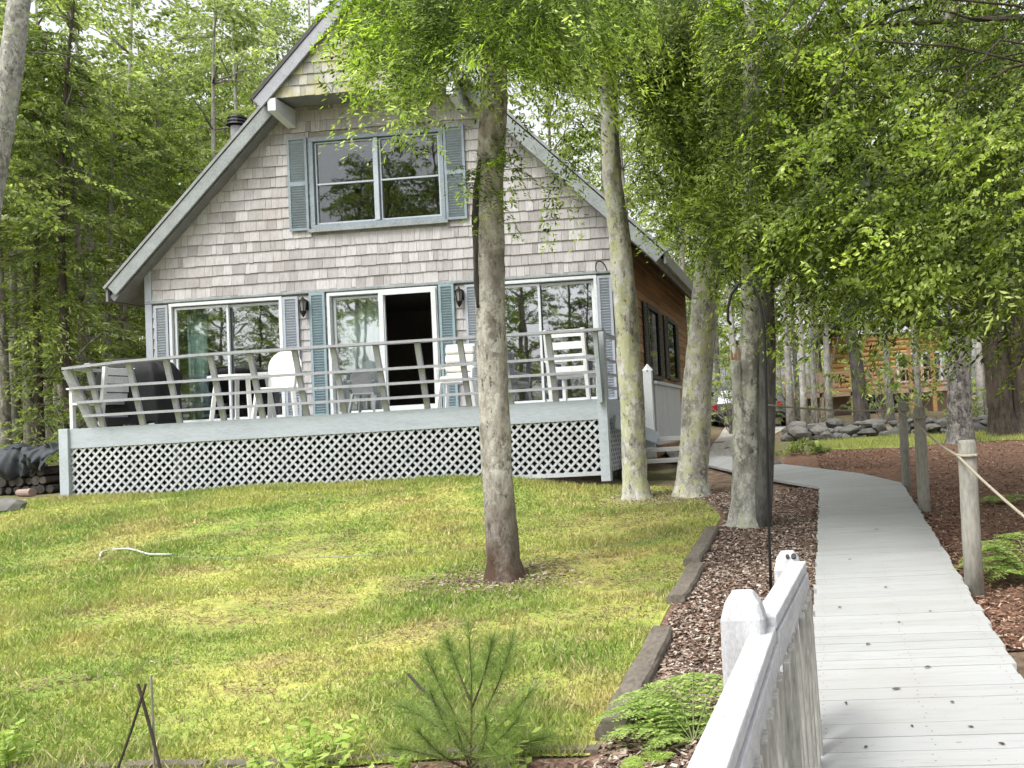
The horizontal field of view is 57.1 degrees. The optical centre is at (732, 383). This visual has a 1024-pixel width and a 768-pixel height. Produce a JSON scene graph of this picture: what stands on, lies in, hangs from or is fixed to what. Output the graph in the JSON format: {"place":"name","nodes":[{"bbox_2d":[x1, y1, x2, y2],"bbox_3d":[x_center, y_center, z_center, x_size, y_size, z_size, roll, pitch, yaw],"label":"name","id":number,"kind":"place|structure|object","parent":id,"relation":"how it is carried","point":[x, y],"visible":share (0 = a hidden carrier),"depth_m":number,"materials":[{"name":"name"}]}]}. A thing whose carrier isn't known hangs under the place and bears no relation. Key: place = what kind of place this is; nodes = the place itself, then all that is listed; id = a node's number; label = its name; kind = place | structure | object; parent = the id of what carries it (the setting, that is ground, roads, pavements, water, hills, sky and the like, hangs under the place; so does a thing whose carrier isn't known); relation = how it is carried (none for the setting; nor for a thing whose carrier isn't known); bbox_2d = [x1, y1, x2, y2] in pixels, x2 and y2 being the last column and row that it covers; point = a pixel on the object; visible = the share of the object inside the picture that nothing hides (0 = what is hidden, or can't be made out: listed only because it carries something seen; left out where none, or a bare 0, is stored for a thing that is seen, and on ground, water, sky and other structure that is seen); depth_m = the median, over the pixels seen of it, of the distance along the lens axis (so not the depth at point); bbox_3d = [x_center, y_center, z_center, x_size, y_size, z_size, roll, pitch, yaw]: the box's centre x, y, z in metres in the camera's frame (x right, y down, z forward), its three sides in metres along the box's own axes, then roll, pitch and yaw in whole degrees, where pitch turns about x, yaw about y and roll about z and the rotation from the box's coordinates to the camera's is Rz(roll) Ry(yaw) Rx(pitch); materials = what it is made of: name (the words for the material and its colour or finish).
{"place":"outdoors","nodes":[
{"label":"outdoors","id":0,"kind":"place"},
{"bbox_2d":[0,470,720,767],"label":"lawn","id":1,"kind":"structure","parent":0,"point":[227,618],"depth_m":6.88,"materials":[{"name":"green plant"}]},
{"bbox_2d":[0,718,37,767],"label":"leafy herb","id":2,"kind":"object","parent":1,"relation":"on","point":[8,753],"visible":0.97,"depth_m":4.08,"materials":[{"name":"green plant"}]},
{"bbox_2d":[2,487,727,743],"bbox_3d":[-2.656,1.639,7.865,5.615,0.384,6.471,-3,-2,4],"label":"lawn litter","id":3,"kind":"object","parent":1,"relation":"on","point":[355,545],"visible":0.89,"depth_m":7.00,"materials":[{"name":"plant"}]},
{"bbox_2d":[308,0,674,582],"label":"hemlock tree","id":4,"kind":"object","parent":1,"relation":"on","point":[427,30],"visible":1,"depth_m":7.09,"materials":[{"name":"green plant"}]},
{"bbox_2d":[412,558,591,598],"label":"trunk litter","id":5,"kind":"object","parent":1,"relation":"on","point":[496,582],"visible":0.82,"depth_m":7.46,"materials":[{"name":"brown plant"}]},
{"bbox_2d":[28,430,1023,504],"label":"grass","id":6,"kind":"structure","parent":1,"relation":"on","point":[850,442],"depth_m":13.43,"materials":[{"name":"green plant"}]},
{"bbox_2d":[507,0,740,500],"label":"hemlock tree","id":7,"kind":"object","parent":1,"relation":"on","point":[635,484],"visible":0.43,"depth_m":12.02,"materials":[{"name":"green plant"}]},
{"bbox_2d":[0,395,1023,767],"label":"ground","id":8,"kind":"structure","parent":0,"point":[660,473],"depth_m":14.96,"materials":[{"name":"brown soil"}]},
{"bbox_2d":[0,442,59,494],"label":"tarp pile","id":9,"kind":"object","parent":8,"relation":"on","point":[22,466],"visible":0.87,"depth_m":15.32,"materials":[{"name":"grey plastic"}]},
{"bbox_2d":[0,15,82,235],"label":"birch tree","id":10,"kind":"object","parent":8,"relation":"on","point":[52,169],"visible":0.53,"depth_m":22.59,"materials":[{"name":"green plant"}]},
{"bbox_2d":[0,0,103,444],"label":"birch tree","id":11,"kind":"object","parent":8,"relation":"on","point":[14,413],"visible":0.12,"depth_m":23.57,"materials":[{"name":"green plant"}]},
{"bbox_2d":[0,344,111,457],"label":"bush","id":12,"kind":"object","parent":8,"relation":"on","point":[59,414],"visible":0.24,"depth_m":21.41,"materials":[{"name":"green plant"}]},
{"bbox_2d":[0,45,120,448],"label":"forest tree","id":13,"kind":"object","parent":8,"relation":"on","point":[5,413],"visible":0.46,"depth_m":22.55,"materials":[{"name":"green plant"}]},
{"bbox_2d":[0,31,122,465],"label":"conifer tree","id":14,"kind":"object","parent":8,"relation":"on","point":[39,379],"visible":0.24,"depth_m":23.54,"materials":[{"name":"green plant"}]},
{"bbox_2d":[0,2,135,445],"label":"forest tree","id":15,"kind":"object","parent":8,"relation":"on","point":[27,430],"visible":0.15,"depth_m":25.66,"materials":[{"name":"green plant"}]},
{"bbox_2d":[0,0,145,440],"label":"conifer tree","id":16,"kind":"object","parent":8,"relation":"on","point":[64,327],"visible":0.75,"depth_m":22.98,"materials":[{"name":"green plant"}]},
{"bbox_2d":[0,0,149,457],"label":"forest tree","id":17,"kind":"object","parent":8,"relation":"on","point":[59,386],"visible":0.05,"depth_m":33.26,"materials":[{"name":"green plant"}]},
{"bbox_2d":[0,48,171,427],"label":"forest tree","id":18,"kind":"object","parent":8,"relation":"on","point":[79,273],"visible":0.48,"depth_m":24.00,"materials":[{"name":"green plant"}]},
{"bbox_2d":[0,0,175,240],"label":"ash tree","id":19,"kind":"object","parent":8,"relation":"on","point":[13,51],"visible":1,"depth_m":17.95,"materials":[{"name":"green plant"}]},
{"bbox_2d":[0,0,186,425],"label":"birch tree","id":20,"kind":"object","parent":8,"relation":"on","point":[136,80],"visible":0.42,"depth_m":26.50,"materials":[{"name":"green plant"}]},
{"bbox_2d":[17,106,182,374],"bbox_3d":[-19.699,-3.114,28.663,5.027,11.478,5.478,-2,-2,-32],"label":"forest tree","id":21,"kind":"object","parent":8,"relation":"on","point":[120,306],"visible":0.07,"depth_m":28.55,"materials":[{"name":"green plant"}]},
{"bbox_2d":[18,70,187,381],"bbox_3d":[-18.440,-3.458,26.776,5.058,11.875,5.676,-2,-2,-23],"label":"forest tree","id":22,"kind":"object","parent":8,"relation":"on","point":[152,179],"visible":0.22,"depth_m":26.71,"materials":[{"name":"green plant"}]},
{"bbox_2d":[1,759,209,767],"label":"edging plank","id":23,"kind":"object","parent":8,"relation":"on","point":[192,762],"visible":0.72,"depth_m":4.03,"materials":[{"name":"wood"}]},
{"bbox_2d":[29,0,220,349],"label":"birch tree","id":24,"kind":"object","parent":8,"relation":"on","point":[129,58],"visible":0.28,"depth_m":30.46,"materials":[{"name":"green plant"}]},
{"bbox_2d":[57,57,203,424],"bbox_3d":[-23.118,-4.994,35.060,6.772,15.898,7.599,-4,-2,16],"label":"forest tree","id":25,"kind":"object","parent":8,"relation":"on","point":[132,175],"depth_m":35.03,"materials":[{"name":"green plant"}]},
{"bbox_2d":[55,79,210,333],"bbox_3d":[-18.589,-3.688,29.579,5.465,12.477,5.955,-5,-3,36],"label":"forest tree","id":26,"kind":"object","parent":8,"relation":"on","point":[193,117],"visible":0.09,"depth_m":29.45,"materials":[{"name":"green plant"}]},
{"bbox_2d":[117,675,161,767],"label":"wooden stakes","id":27,"kind":"object","parent":8,"relation":"on","point":[150,727],"visible":1,"depth_m":3.94,"materials":[{"name":"brown wood"}]},
{"bbox_2d":[73,43,227,355],"bbox_3d":[-22.358,-5.381,35.868,7.946,16.624,7.081,-4,-2,21],"label":"forest tree","id":28,"kind":"object","parent":8,"relation":"on","point":[159,69],"visible":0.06,"depth_m":35.46,"materials":[{"name":"green plant"}]},
{"bbox_2d":[113,111,230,345],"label":"forest tree","id":29,"kind":"object","parent":8,"relation":"on","point":[208,131],"visible":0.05,"depth_m":32.62,"materials":[{"name":"green plant"}]},
{"bbox_2d":[134,54,258,224],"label":"forest tree","id":30,"kind":"object","parent":8,"relation":"on","point":[229,90],"visible":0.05,"depth_m":37.66,"materials":[{"name":"green plant"}]},
{"bbox_2d":[117,0,277,220],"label":"birch tree","id":31,"kind":"object","parent":8,"relation":"on","point":[223,5],"visible":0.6,"depth_m":28.13,"materials":[{"name":"green plant"}]},
{"bbox_2d":[150,0,284,186],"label":"birch tree","id":32,"kind":"object","parent":8,"relation":"on","point":[193,162],"visible":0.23,"depth_m":30.40,"materials":[{"name":"green plant"}]},
{"bbox_2d":[149,0,302,218],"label":"forest tree","id":33,"kind":"object","parent":8,"relation":"on","point":[220,100],"visible":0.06,"depth_m":34.75,"materials":[{"name":"green plant"}]},
{"bbox_2d":[206,6,306,141],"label":"birch tree","id":34,"kind":"object","parent":8,"relation":"on","point":[273,26],"visible":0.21,"depth_m":31.70,"materials":[{"name":"green plant"}]},
{"bbox_2d":[205,0,321,120],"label":"forest tree","id":35,"kind":"object","parent":8,"relation":"on","point":[303,3],"visible":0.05,"depth_m":41.53,"materials":[{"name":"green plant"}]},
{"bbox_2d":[58,328,621,496],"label":"deck","id":36,"kind":"structure","parent":8,"relation":"on","point":[94,457],"depth_m":13.58,"materials":[{"name":"paint"},{"name":"painted wood"}]},
{"bbox_2d":[66,367,134,428],"bbox_3d":[-10.190,0.238,14.592,0.739,0.977,0.670,-4,-2,12],"label":"slatted chair","id":37,"kind":"object","parent":36,"relation":"on","point":[106,379],"visible":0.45,"depth_m":14.39,"materials":[{"name":"white wood"}]},
{"bbox_2d":[96,358,183,426],"bbox_3d":[-9.899,0.139,15.032,1.262,1.167,0.676,-3,-2,4],"label":"covered grill","id":38,"kind":"object","parent":36,"relation":"on","point":[152,371],"visible":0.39,"depth_m":14.73,"materials":[{"name":"black fabric"}]},
{"bbox_2d":[207,374,276,420],"bbox_3d":[-7.983,0.236,14.676,1.000,0.743,1.000,-3,-2,4],"label":"patio table","id":39,"kind":"object","parent":36,"relation":"on","point":[249,400],"visible":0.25,"depth_m":14.37,"materials":[{"name":"white plastic"}]},
{"bbox_2d":[209,379,281,418],"bbox_3d":[-9.044,0.283,17.278,1.850,0.905,0.820,-3,-2,4],"label":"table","id":40,"kind":"object","parent":36,"relation":"on","point":[277,398],"visible":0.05,"depth_m":17.41,"materials":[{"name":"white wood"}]},
{"bbox_2d":[251,351,306,418],"bbox_3d":[-7.247,-0.003,14.434,0.702,1.130,0.745,-3,-2,-10],"label":"plastic chair","id":41,"kind":"object","parent":36,"relation":"on","point":[281,363],"visible":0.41,"depth_m":14.64,"materials":[{"name":"white plastic"}]},
{"bbox_2d":[347,368,380,412],"bbox_3d":[-6.026,0.131,14.818,0.497,0.750,0.527,-3,-2,-1],"label":"plastic chair","id":42,"kind":"object","parent":36,"relation":"on","point":[361,378],"visible":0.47,"depth_m":14.64,"materials":[{"name":"grey plastic"}]},
{"bbox_2d":[434,344,478,407],"bbox_3d":[-4.457,-0.128,14.618,0.636,1.084,0.674,-3,-2,-6],"label":"slatted chair","id":43,"kind":"object","parent":36,"relation":"on","point":[452,357],"visible":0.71,"depth_m":14.77,"materials":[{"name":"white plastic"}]},
{"bbox_2d":[543,327,595,401],"bbox_3d":[-2.520,-0.281,14.300,0.750,1.146,0.739,-4,-2,12],"label":"slatted chair","id":44,"kind":"object","parent":36,"relation":"on","point":[570,345],"visible":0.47,"depth_m":14.03,"materials":[{"name":"white wood"}]},
{"bbox_2d":[103,0,692,480],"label":"cottage","id":45,"kind":"structure","parent":8,"relation":"on","point":[277,226],"depth_m":16.22,"materials":[{"name":"grey wood"}]},
{"bbox_2d":[187,309,209,419],"bbox_3d":[-9.828,-0.299,16.540,0.361,2.140,0.079,-3,-2,4],"label":"curtain","id":46,"kind":"object","parent":45,"relation":"hanging from","point":[197,333],"visible":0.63,"depth_m":16.55,"materials":[{"name":"fabric"}]},
{"bbox_2d":[168,296,285,422],"bbox_3d":[-9.123,-0.396,16.322,2.157,2.240,0.160,-3,-2,4],"label":"sliding door","id":47,"kind":"structure","parent":45,"relation":"in","point":[173,308],"depth_m":16.32,"materials":[{"name":"white plastic"}]},
{"bbox_2d":[339,297,382,410],"bbox_3d":[-6.678,-0.481,16.299,0.850,2.140,0.085,-3,-2,4],"label":"curtain","id":48,"kind":"object","parent":45,"relation":"hanging from","point":[359,320],"visible":0.53,"depth_m":16.31,"materials":[{"name":"white fabric"}]},
{"bbox_2d":[308,127,448,232],"bbox_3d":[-6.378,-3.654,16.182,2.590,1.730,0.190,-3,-2,4],"label":"gable window","id":49,"kind":"structure","parent":45,"relation":"in","point":[380,221],"depth_m":16.15,"materials":[{"name":"white wood"}]},
{"bbox_2d":[326,286,442,413],"bbox_3d":[-6.202,-0.565,16.083,2.048,2.240,0.185,-3,-2,4],"label":"sliding door","id":50,"kind":"structure","parent":45,"relation":"in","point":[331,301],"depth_m":16.03,"materials":[{"name":"white plastic"}]},
{"bbox_2d":[505,275,598,403],"bbox_3d":[-3.379,-0.728,15.877,2.136,2.240,0.160,-3,-2,4],"label":"sliding door","id":51,"kind":"structure","parent":45,"relation":"in","point":[578,279],"depth_m":15.84,"materials":[{"name":"white plastic"}]},
{"bbox_2d":[647,302,661,380],"bbox_3d":[-1.571,-0.822,18.015,0.050,1.460,1.360,-3,-2,4],"label":"side window","id":52,"kind":"structure","parent":45,"relation":"in","point":[653,314],"depth_m":18.15,"materials":[{"name":"glass"}]},
{"bbox_2d":[666,316,678,381],"bbox_3d":[-1.375,-0.768,20.507,0.050,1.410,1.360,-3,-2,4],"label":"side window","id":53,"kind":"structure","parent":45,"relation":"in","point":[671,325],"depth_m":20.65,"materials":[{"name":"glass"}]},
{"bbox_2d":[213,744,600,767],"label":"edging plank","id":54,"kind":"object","parent":8,"relation":"on","point":[592,748],"visible":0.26,"depth_m":3.92,"materials":[{"name":"wood"}]},
{"bbox_2d":[363,759,587,767],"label":"bed","id":55,"kind":"object","parent":8,"relation":"on","point":[538,763],"visible":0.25,"depth_m":3.78,"materials":[{"name":"brown soil"}]},
{"bbox_2d":[233,708,378,767],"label":"leafy herb","id":56,"kind":"object","parent":55,"relation":"on","point":[344,738],"visible":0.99,"depth_m":3.88,"materials":[{"name":"green plant"}]},
{"bbox_2d":[367,599,568,767],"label":"pine seedling","id":57,"kind":"object","parent":55,"relation":"on","point":[457,726],"visible":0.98,"depth_m":3.69,"materials":[{"name":"green plant"}]},
{"bbox_2d":[479,699,542,767],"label":"leafy herb","id":58,"kind":"object","parent":55,"relation":"on","point":[527,760],"visible":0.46,"depth_m":3.69,"materials":[{"name":"green plant"}]},
{"bbox_2d":[43,136,975,424],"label":"wood","id":59,"kind":"object","parent":8,"relation":"on","point":[973,384],"depth_m":80.61,"materials":[{"name":"green plant"}]},
{"bbox_2d":[507,68,641,208],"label":"forest tree","id":60,"kind":"object","parent":8,"relation":"on","point":[548,136],"visible":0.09,"depth_m":36.21,"materials":[{"name":"green plant"}]},
{"bbox_2d":[556,57,693,330],"bbox_3d":[-4.109,-5.541,34.624,6.289,14.765,7.058,-4,-2,32],"label":"forest tree","id":61,"kind":"object","parent":8,"relation":"on","point":[623,150],"visible":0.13,"depth_m":34.73,"materials":[{"name":"green plant"}]},
{"bbox_2d":[595,626,671,741],"bbox_3d":[-0.487,1.580,4.815,0.148,0.175,1.715,-3,-2,3],"label":"landscape timber","id":62,"kind":"object","parent":8,"relation":"on","point":[642,670],"visible":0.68,"depth_m":4.70,"materials":[{"name":"wood"}]},
{"bbox_2d":[612,364,681,463],"bbox_3d":[-1.172,0.669,16.025,0.981,1.980,4.650,-3,-2,4],"label":"side landing","id":63,"kind":"object","parent":8,"relation":"on","point":[662,413],"visible":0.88,"depth_m":15.24,"materials":[{"name":"grey paint"}]},
{"bbox_2d":[623,80,726,272],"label":"birch tree","id":64,"kind":"object","parent":8,"relation":"on","point":[682,252],"visible":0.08,"depth_m":33.40,"materials":[{"name":"green plant"}]},
{"bbox_2d":[622,106,740,360],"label":"forest tree","id":65,"kind":"object","parent":8,"relation":"on","point":[673,244],"visible":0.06,"depth_m":45.22,"materials":[{"name":"green plant"}]},
{"bbox_2d":[667,562,704,604],"bbox_3d":[-0.351,1.555,6.928,0.154,0.171,1.155,-3,-2,4],"label":"landscape timber","id":66,"kind":"object","parent":8,"relation":"on","point":[685,585],"visible":0.78,"depth_m":6.80,"materials":[{"name":"wood"}]},
{"bbox_2d":[683,526,719,565],"bbox_3d":[-0.272,1.524,8.367,0.151,0.228,1.394,-3,-2,6],"label":"landscape timber","id":67,"kind":"object","parent":8,"relation":"on","point":[700,549],"visible":0.78,"depth_m":8.19,"materials":[{"name":"wood"}]},
{"bbox_2d":[585,486,818,767],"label":"mulch bed","id":68,"kind":"object","parent":8,"relation":"on","point":[668,615],"visible":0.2,"depth_m":6.54,"materials":[{"name":"brown wood"}]},
{"bbox_2d":[619,750,674,767],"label":"fern","id":69,"kind":"object","parent":68,"relation":"on","point":[634,763],"visible":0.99,"depth_m":3.70,"materials":[{"name":"green plant"}]},
{"bbox_2d":[590,672,722,752],"bbox_3d":[-0.269,1.457,4.021,0.732,0.231,0.634,-3,-2,4],"label":"fern","id":70,"kind":"object","parent":68,"relation":"on","point":[651,701],"visible":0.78,"depth_m":3.98,"materials":[{"name":"green plant"}]},
{"bbox_2d":[616,0,799,498],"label":"hemlock tree","id":71,"kind":"object","parent":68,"relation":"on","point":[691,481],"visible":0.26,"depth_m":11.93,"materials":[{"name":"green plant"}]},
{"bbox_2d":[727,280,771,589],"bbox_3d":[0.144,0.439,6.465,0.275,2.390,0.021,-3,-2,4],"label":"shepherd hook","id":72,"kind":"object","parent":68,"relation":"on","point":[766,418],"visible":0.91,"depth_m":6.46,"materials":[{"name":"black metal"}]},
{"bbox_2d":[671,0,911,528],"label":"hemlock tree","id":73,"kind":"object","parent":68,"relation":"on","point":[748,507],"visible":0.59,"depth_m":8.55,"materials":[{"name":"green plant"}]},
{"bbox_2d":[648,161,777,423],"bbox_3d":[-0.708,-4.677,38.279,5.788,13.216,6.307,-4,-2,18],"label":"forest tree","id":74,"kind":"object","parent":8,"relation":"on","point":[716,360],"depth_m":38.25,"materials":[{"name":"green plant"}]},
{"bbox_2d":[711,325,775,433],"bbox_3d":[-0.014,-0.085,27.980,2.734,3.439,2.900,-5,-3,35],"label":"bush","id":75,"kind":"object","parent":8,"relation":"on","point":[730,416],"visible":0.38,"depth_m":27.88,"materials":[{"name":"green plant"}]},
{"bbox_2d":[724,2,795,427],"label":"birch tree","id":76,"kind":"object","parent":8,"relation":"on","point":[789,390],"depth_m":32.94,"materials":[{"name":"grey plant"}]},
{"bbox_2d":[740,64,832,423],"bbox_3d":[2.098,-4.425,28.291,4.115,12.122,4.178,-4,-2,32],"label":"birch tree","id":77,"kind":"object","parent":8,"relation":"on","point":[804,416],"depth_m":27.94,"materials":[{"name":"grey plant"}]},
{"bbox_2d":[738,245,845,420],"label":"forest tree","id":78,"kind":"object","parent":8,"relation":"on","point":[795,362],"visible":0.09,"depth_m":41.92,"materials":[{"name":"green plant"}]},
{"bbox_2d":[774,437,831,455],"bbox_3d":[1.296,1.251,17.516,1.013,0.483,1.225,-1,-3,-40],"label":"bush","id":79,"kind":"object","parent":8,"relation":"on","point":[807,451],"visible":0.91,"depth_m":17.34,"materials":[{"name":"green plant"}]},
{"bbox_2d":[772,71,835,419],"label":"birch tree","id":80,"kind":"object","parent":8,"relation":"on","point":[826,358],"visible":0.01,"depth_m":30.76,"materials":[{"name":"grey plant"}]},
{"bbox_2d":[723,0,922,421],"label":"maple tree","id":81,"kind":"object","parent":8,"relation":"on","point":[859,403],"visible":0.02,"depth_m":26.64,"materials":[{"name":"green plant"}]},
{"bbox_2d":[776,318,877,423],"bbox_3d":[2.858,-0.377,30.003,3.898,3.749,3.870,-3,-2,4],"label":"bush","id":82,"kind":"object","parent":8,"relation":"on","point":[816,387],"visible":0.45,"depth_m":29.72,"materials":[{"name":"green plant"}]},
{"bbox_2d":[666,451,1023,767],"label":"boardwalk","id":83,"kind":"structure","parent":8,"relation":"on","point":[878,533],"depth_m":4.86,"materials":[{"name":"grey paint"}]},
{"bbox_2d":[687,550,823,767],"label":"handrail","id":84,"kind":"object","parent":83,"relation":"on","point":[766,713],"visible":0.99,"depth_m":2.48,"materials":[{"name":"white wood"}]},
{"bbox_2d":[775,294,948,419],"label":"log cabin","id":85,"kind":"object","parent":8,"relation":"on","point":[841,397],"visible":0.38,"depth_m":47.34,"materials":[{"name":"beige wood"}]},
{"bbox_2d":[780,415,987,441],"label":"stone wall","id":86,"kind":"structure","parent":8,"relation":"on","point":[835,428],"depth_m":20.74,"materials":[{"name":"grey stone"}]},
{"bbox_2d":[832,326,937,420],"bbox_3d":[4.790,-0.279,28.585,2.893,3.248,3.246,-5,-3,44],"label":"bush","id":87,"kind":"object","parent":8,"relation":"on","point":[882,415],"visible":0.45,"depth_m":28.57,"materials":[{"name":"green plant"}]},
{"bbox_2d":[768,402,1023,598],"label":"rope fence","id":88,"kind":"object","parent":8,"relation":"on","point":[967,454],"visible":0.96,"depth_m":6.14,"materials":[{"name":"grey wood"}]},
{"bbox_2d":[852,324,947,418],"bbox_3d":[6.274,-0.440,32.731,4.039,3.799,4.212,-3,-2,4],"label":"bush","id":89,"kind":"object","parent":8,"relation":"on","point":[931,364],"visible":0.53,"depth_m":32.66,"materials":[{"name":"green plant"}]},
{"bbox_2d":[784,440,1023,650],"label":"needle bed","id":90,"kind":"object","parent":8,"relation":"on","point":[796,458],"visible":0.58,"depth_m":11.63,"materials":[{"name":"brown plant"}]},
{"bbox_2d":[713,0,1023,414],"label":"beech tree","id":91,"kind":"object","parent":90,"relation":"on","point":[935,274],"visible":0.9,"depth_m":7.30,"materials":[{"name":"green plant"}]},
{"bbox_2d":[954,531,1023,581],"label":"fern","id":92,"kind":"object","parent":90,"relation":"on","point":[1009,561],"visible":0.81,"depth_m":6.55,"materials":[{"name":"green plant"}]},
{"bbox_2d":[821,0,1023,436],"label":"spruce tree","id":93,"kind":"object","parent":8,"relation":"on","point":[1001,419],"visible":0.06,"depth_m":18.91,"materials":[{"name":"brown plant"}]},
{"bbox_2d":[822,0,1023,444],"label":"birch tree","id":94,"kind":"object","parent":8,"relation":"on","point":[959,425],"visible":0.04,"depth_m":17.51,"materials":[{"name":"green plant"}]},
{"bbox_2d":[877,0,1023,433],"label":"spruce tree","id":95,"kind":"object","parent":8,"relation":"on","point":[1018,386],"visible":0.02,"depth_m":19.15,"materials":[{"name":"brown plant"}]},
{"bbox_2d":[901,1,1021,416],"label":"birch tree","id":96,"kind":"object","parent":8,"relation":"on","point":[979,375],"visible":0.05,"depth_m":28.50,"materials":[{"name":"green plant"}]},
{"bbox_2d":[1,0,1023,441],"label":"sky","id":97,"kind":"structure","parent":0,"point":[324,3],"materials":[{"name":"white"}]},
{"bbox_2d":[710,424,785,456],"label":"gravel path","id":98,"kind":"structure","parent":0,"point":[718,448],"depth_m":21.30,"materials":[{"name":"grey gravel"}]},
{"bbox_2d":[711,387,785,425],"bbox_3d":[0.739,0.960,37.024,2.975,1.660,4.400,-3,-2,4],"label":"parked car","id":99,"kind":"object","parent":98,"relation":"on","point":[779,400],"visible":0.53,"depth_m":35.04,"materials":[{"name":"silver metal"}]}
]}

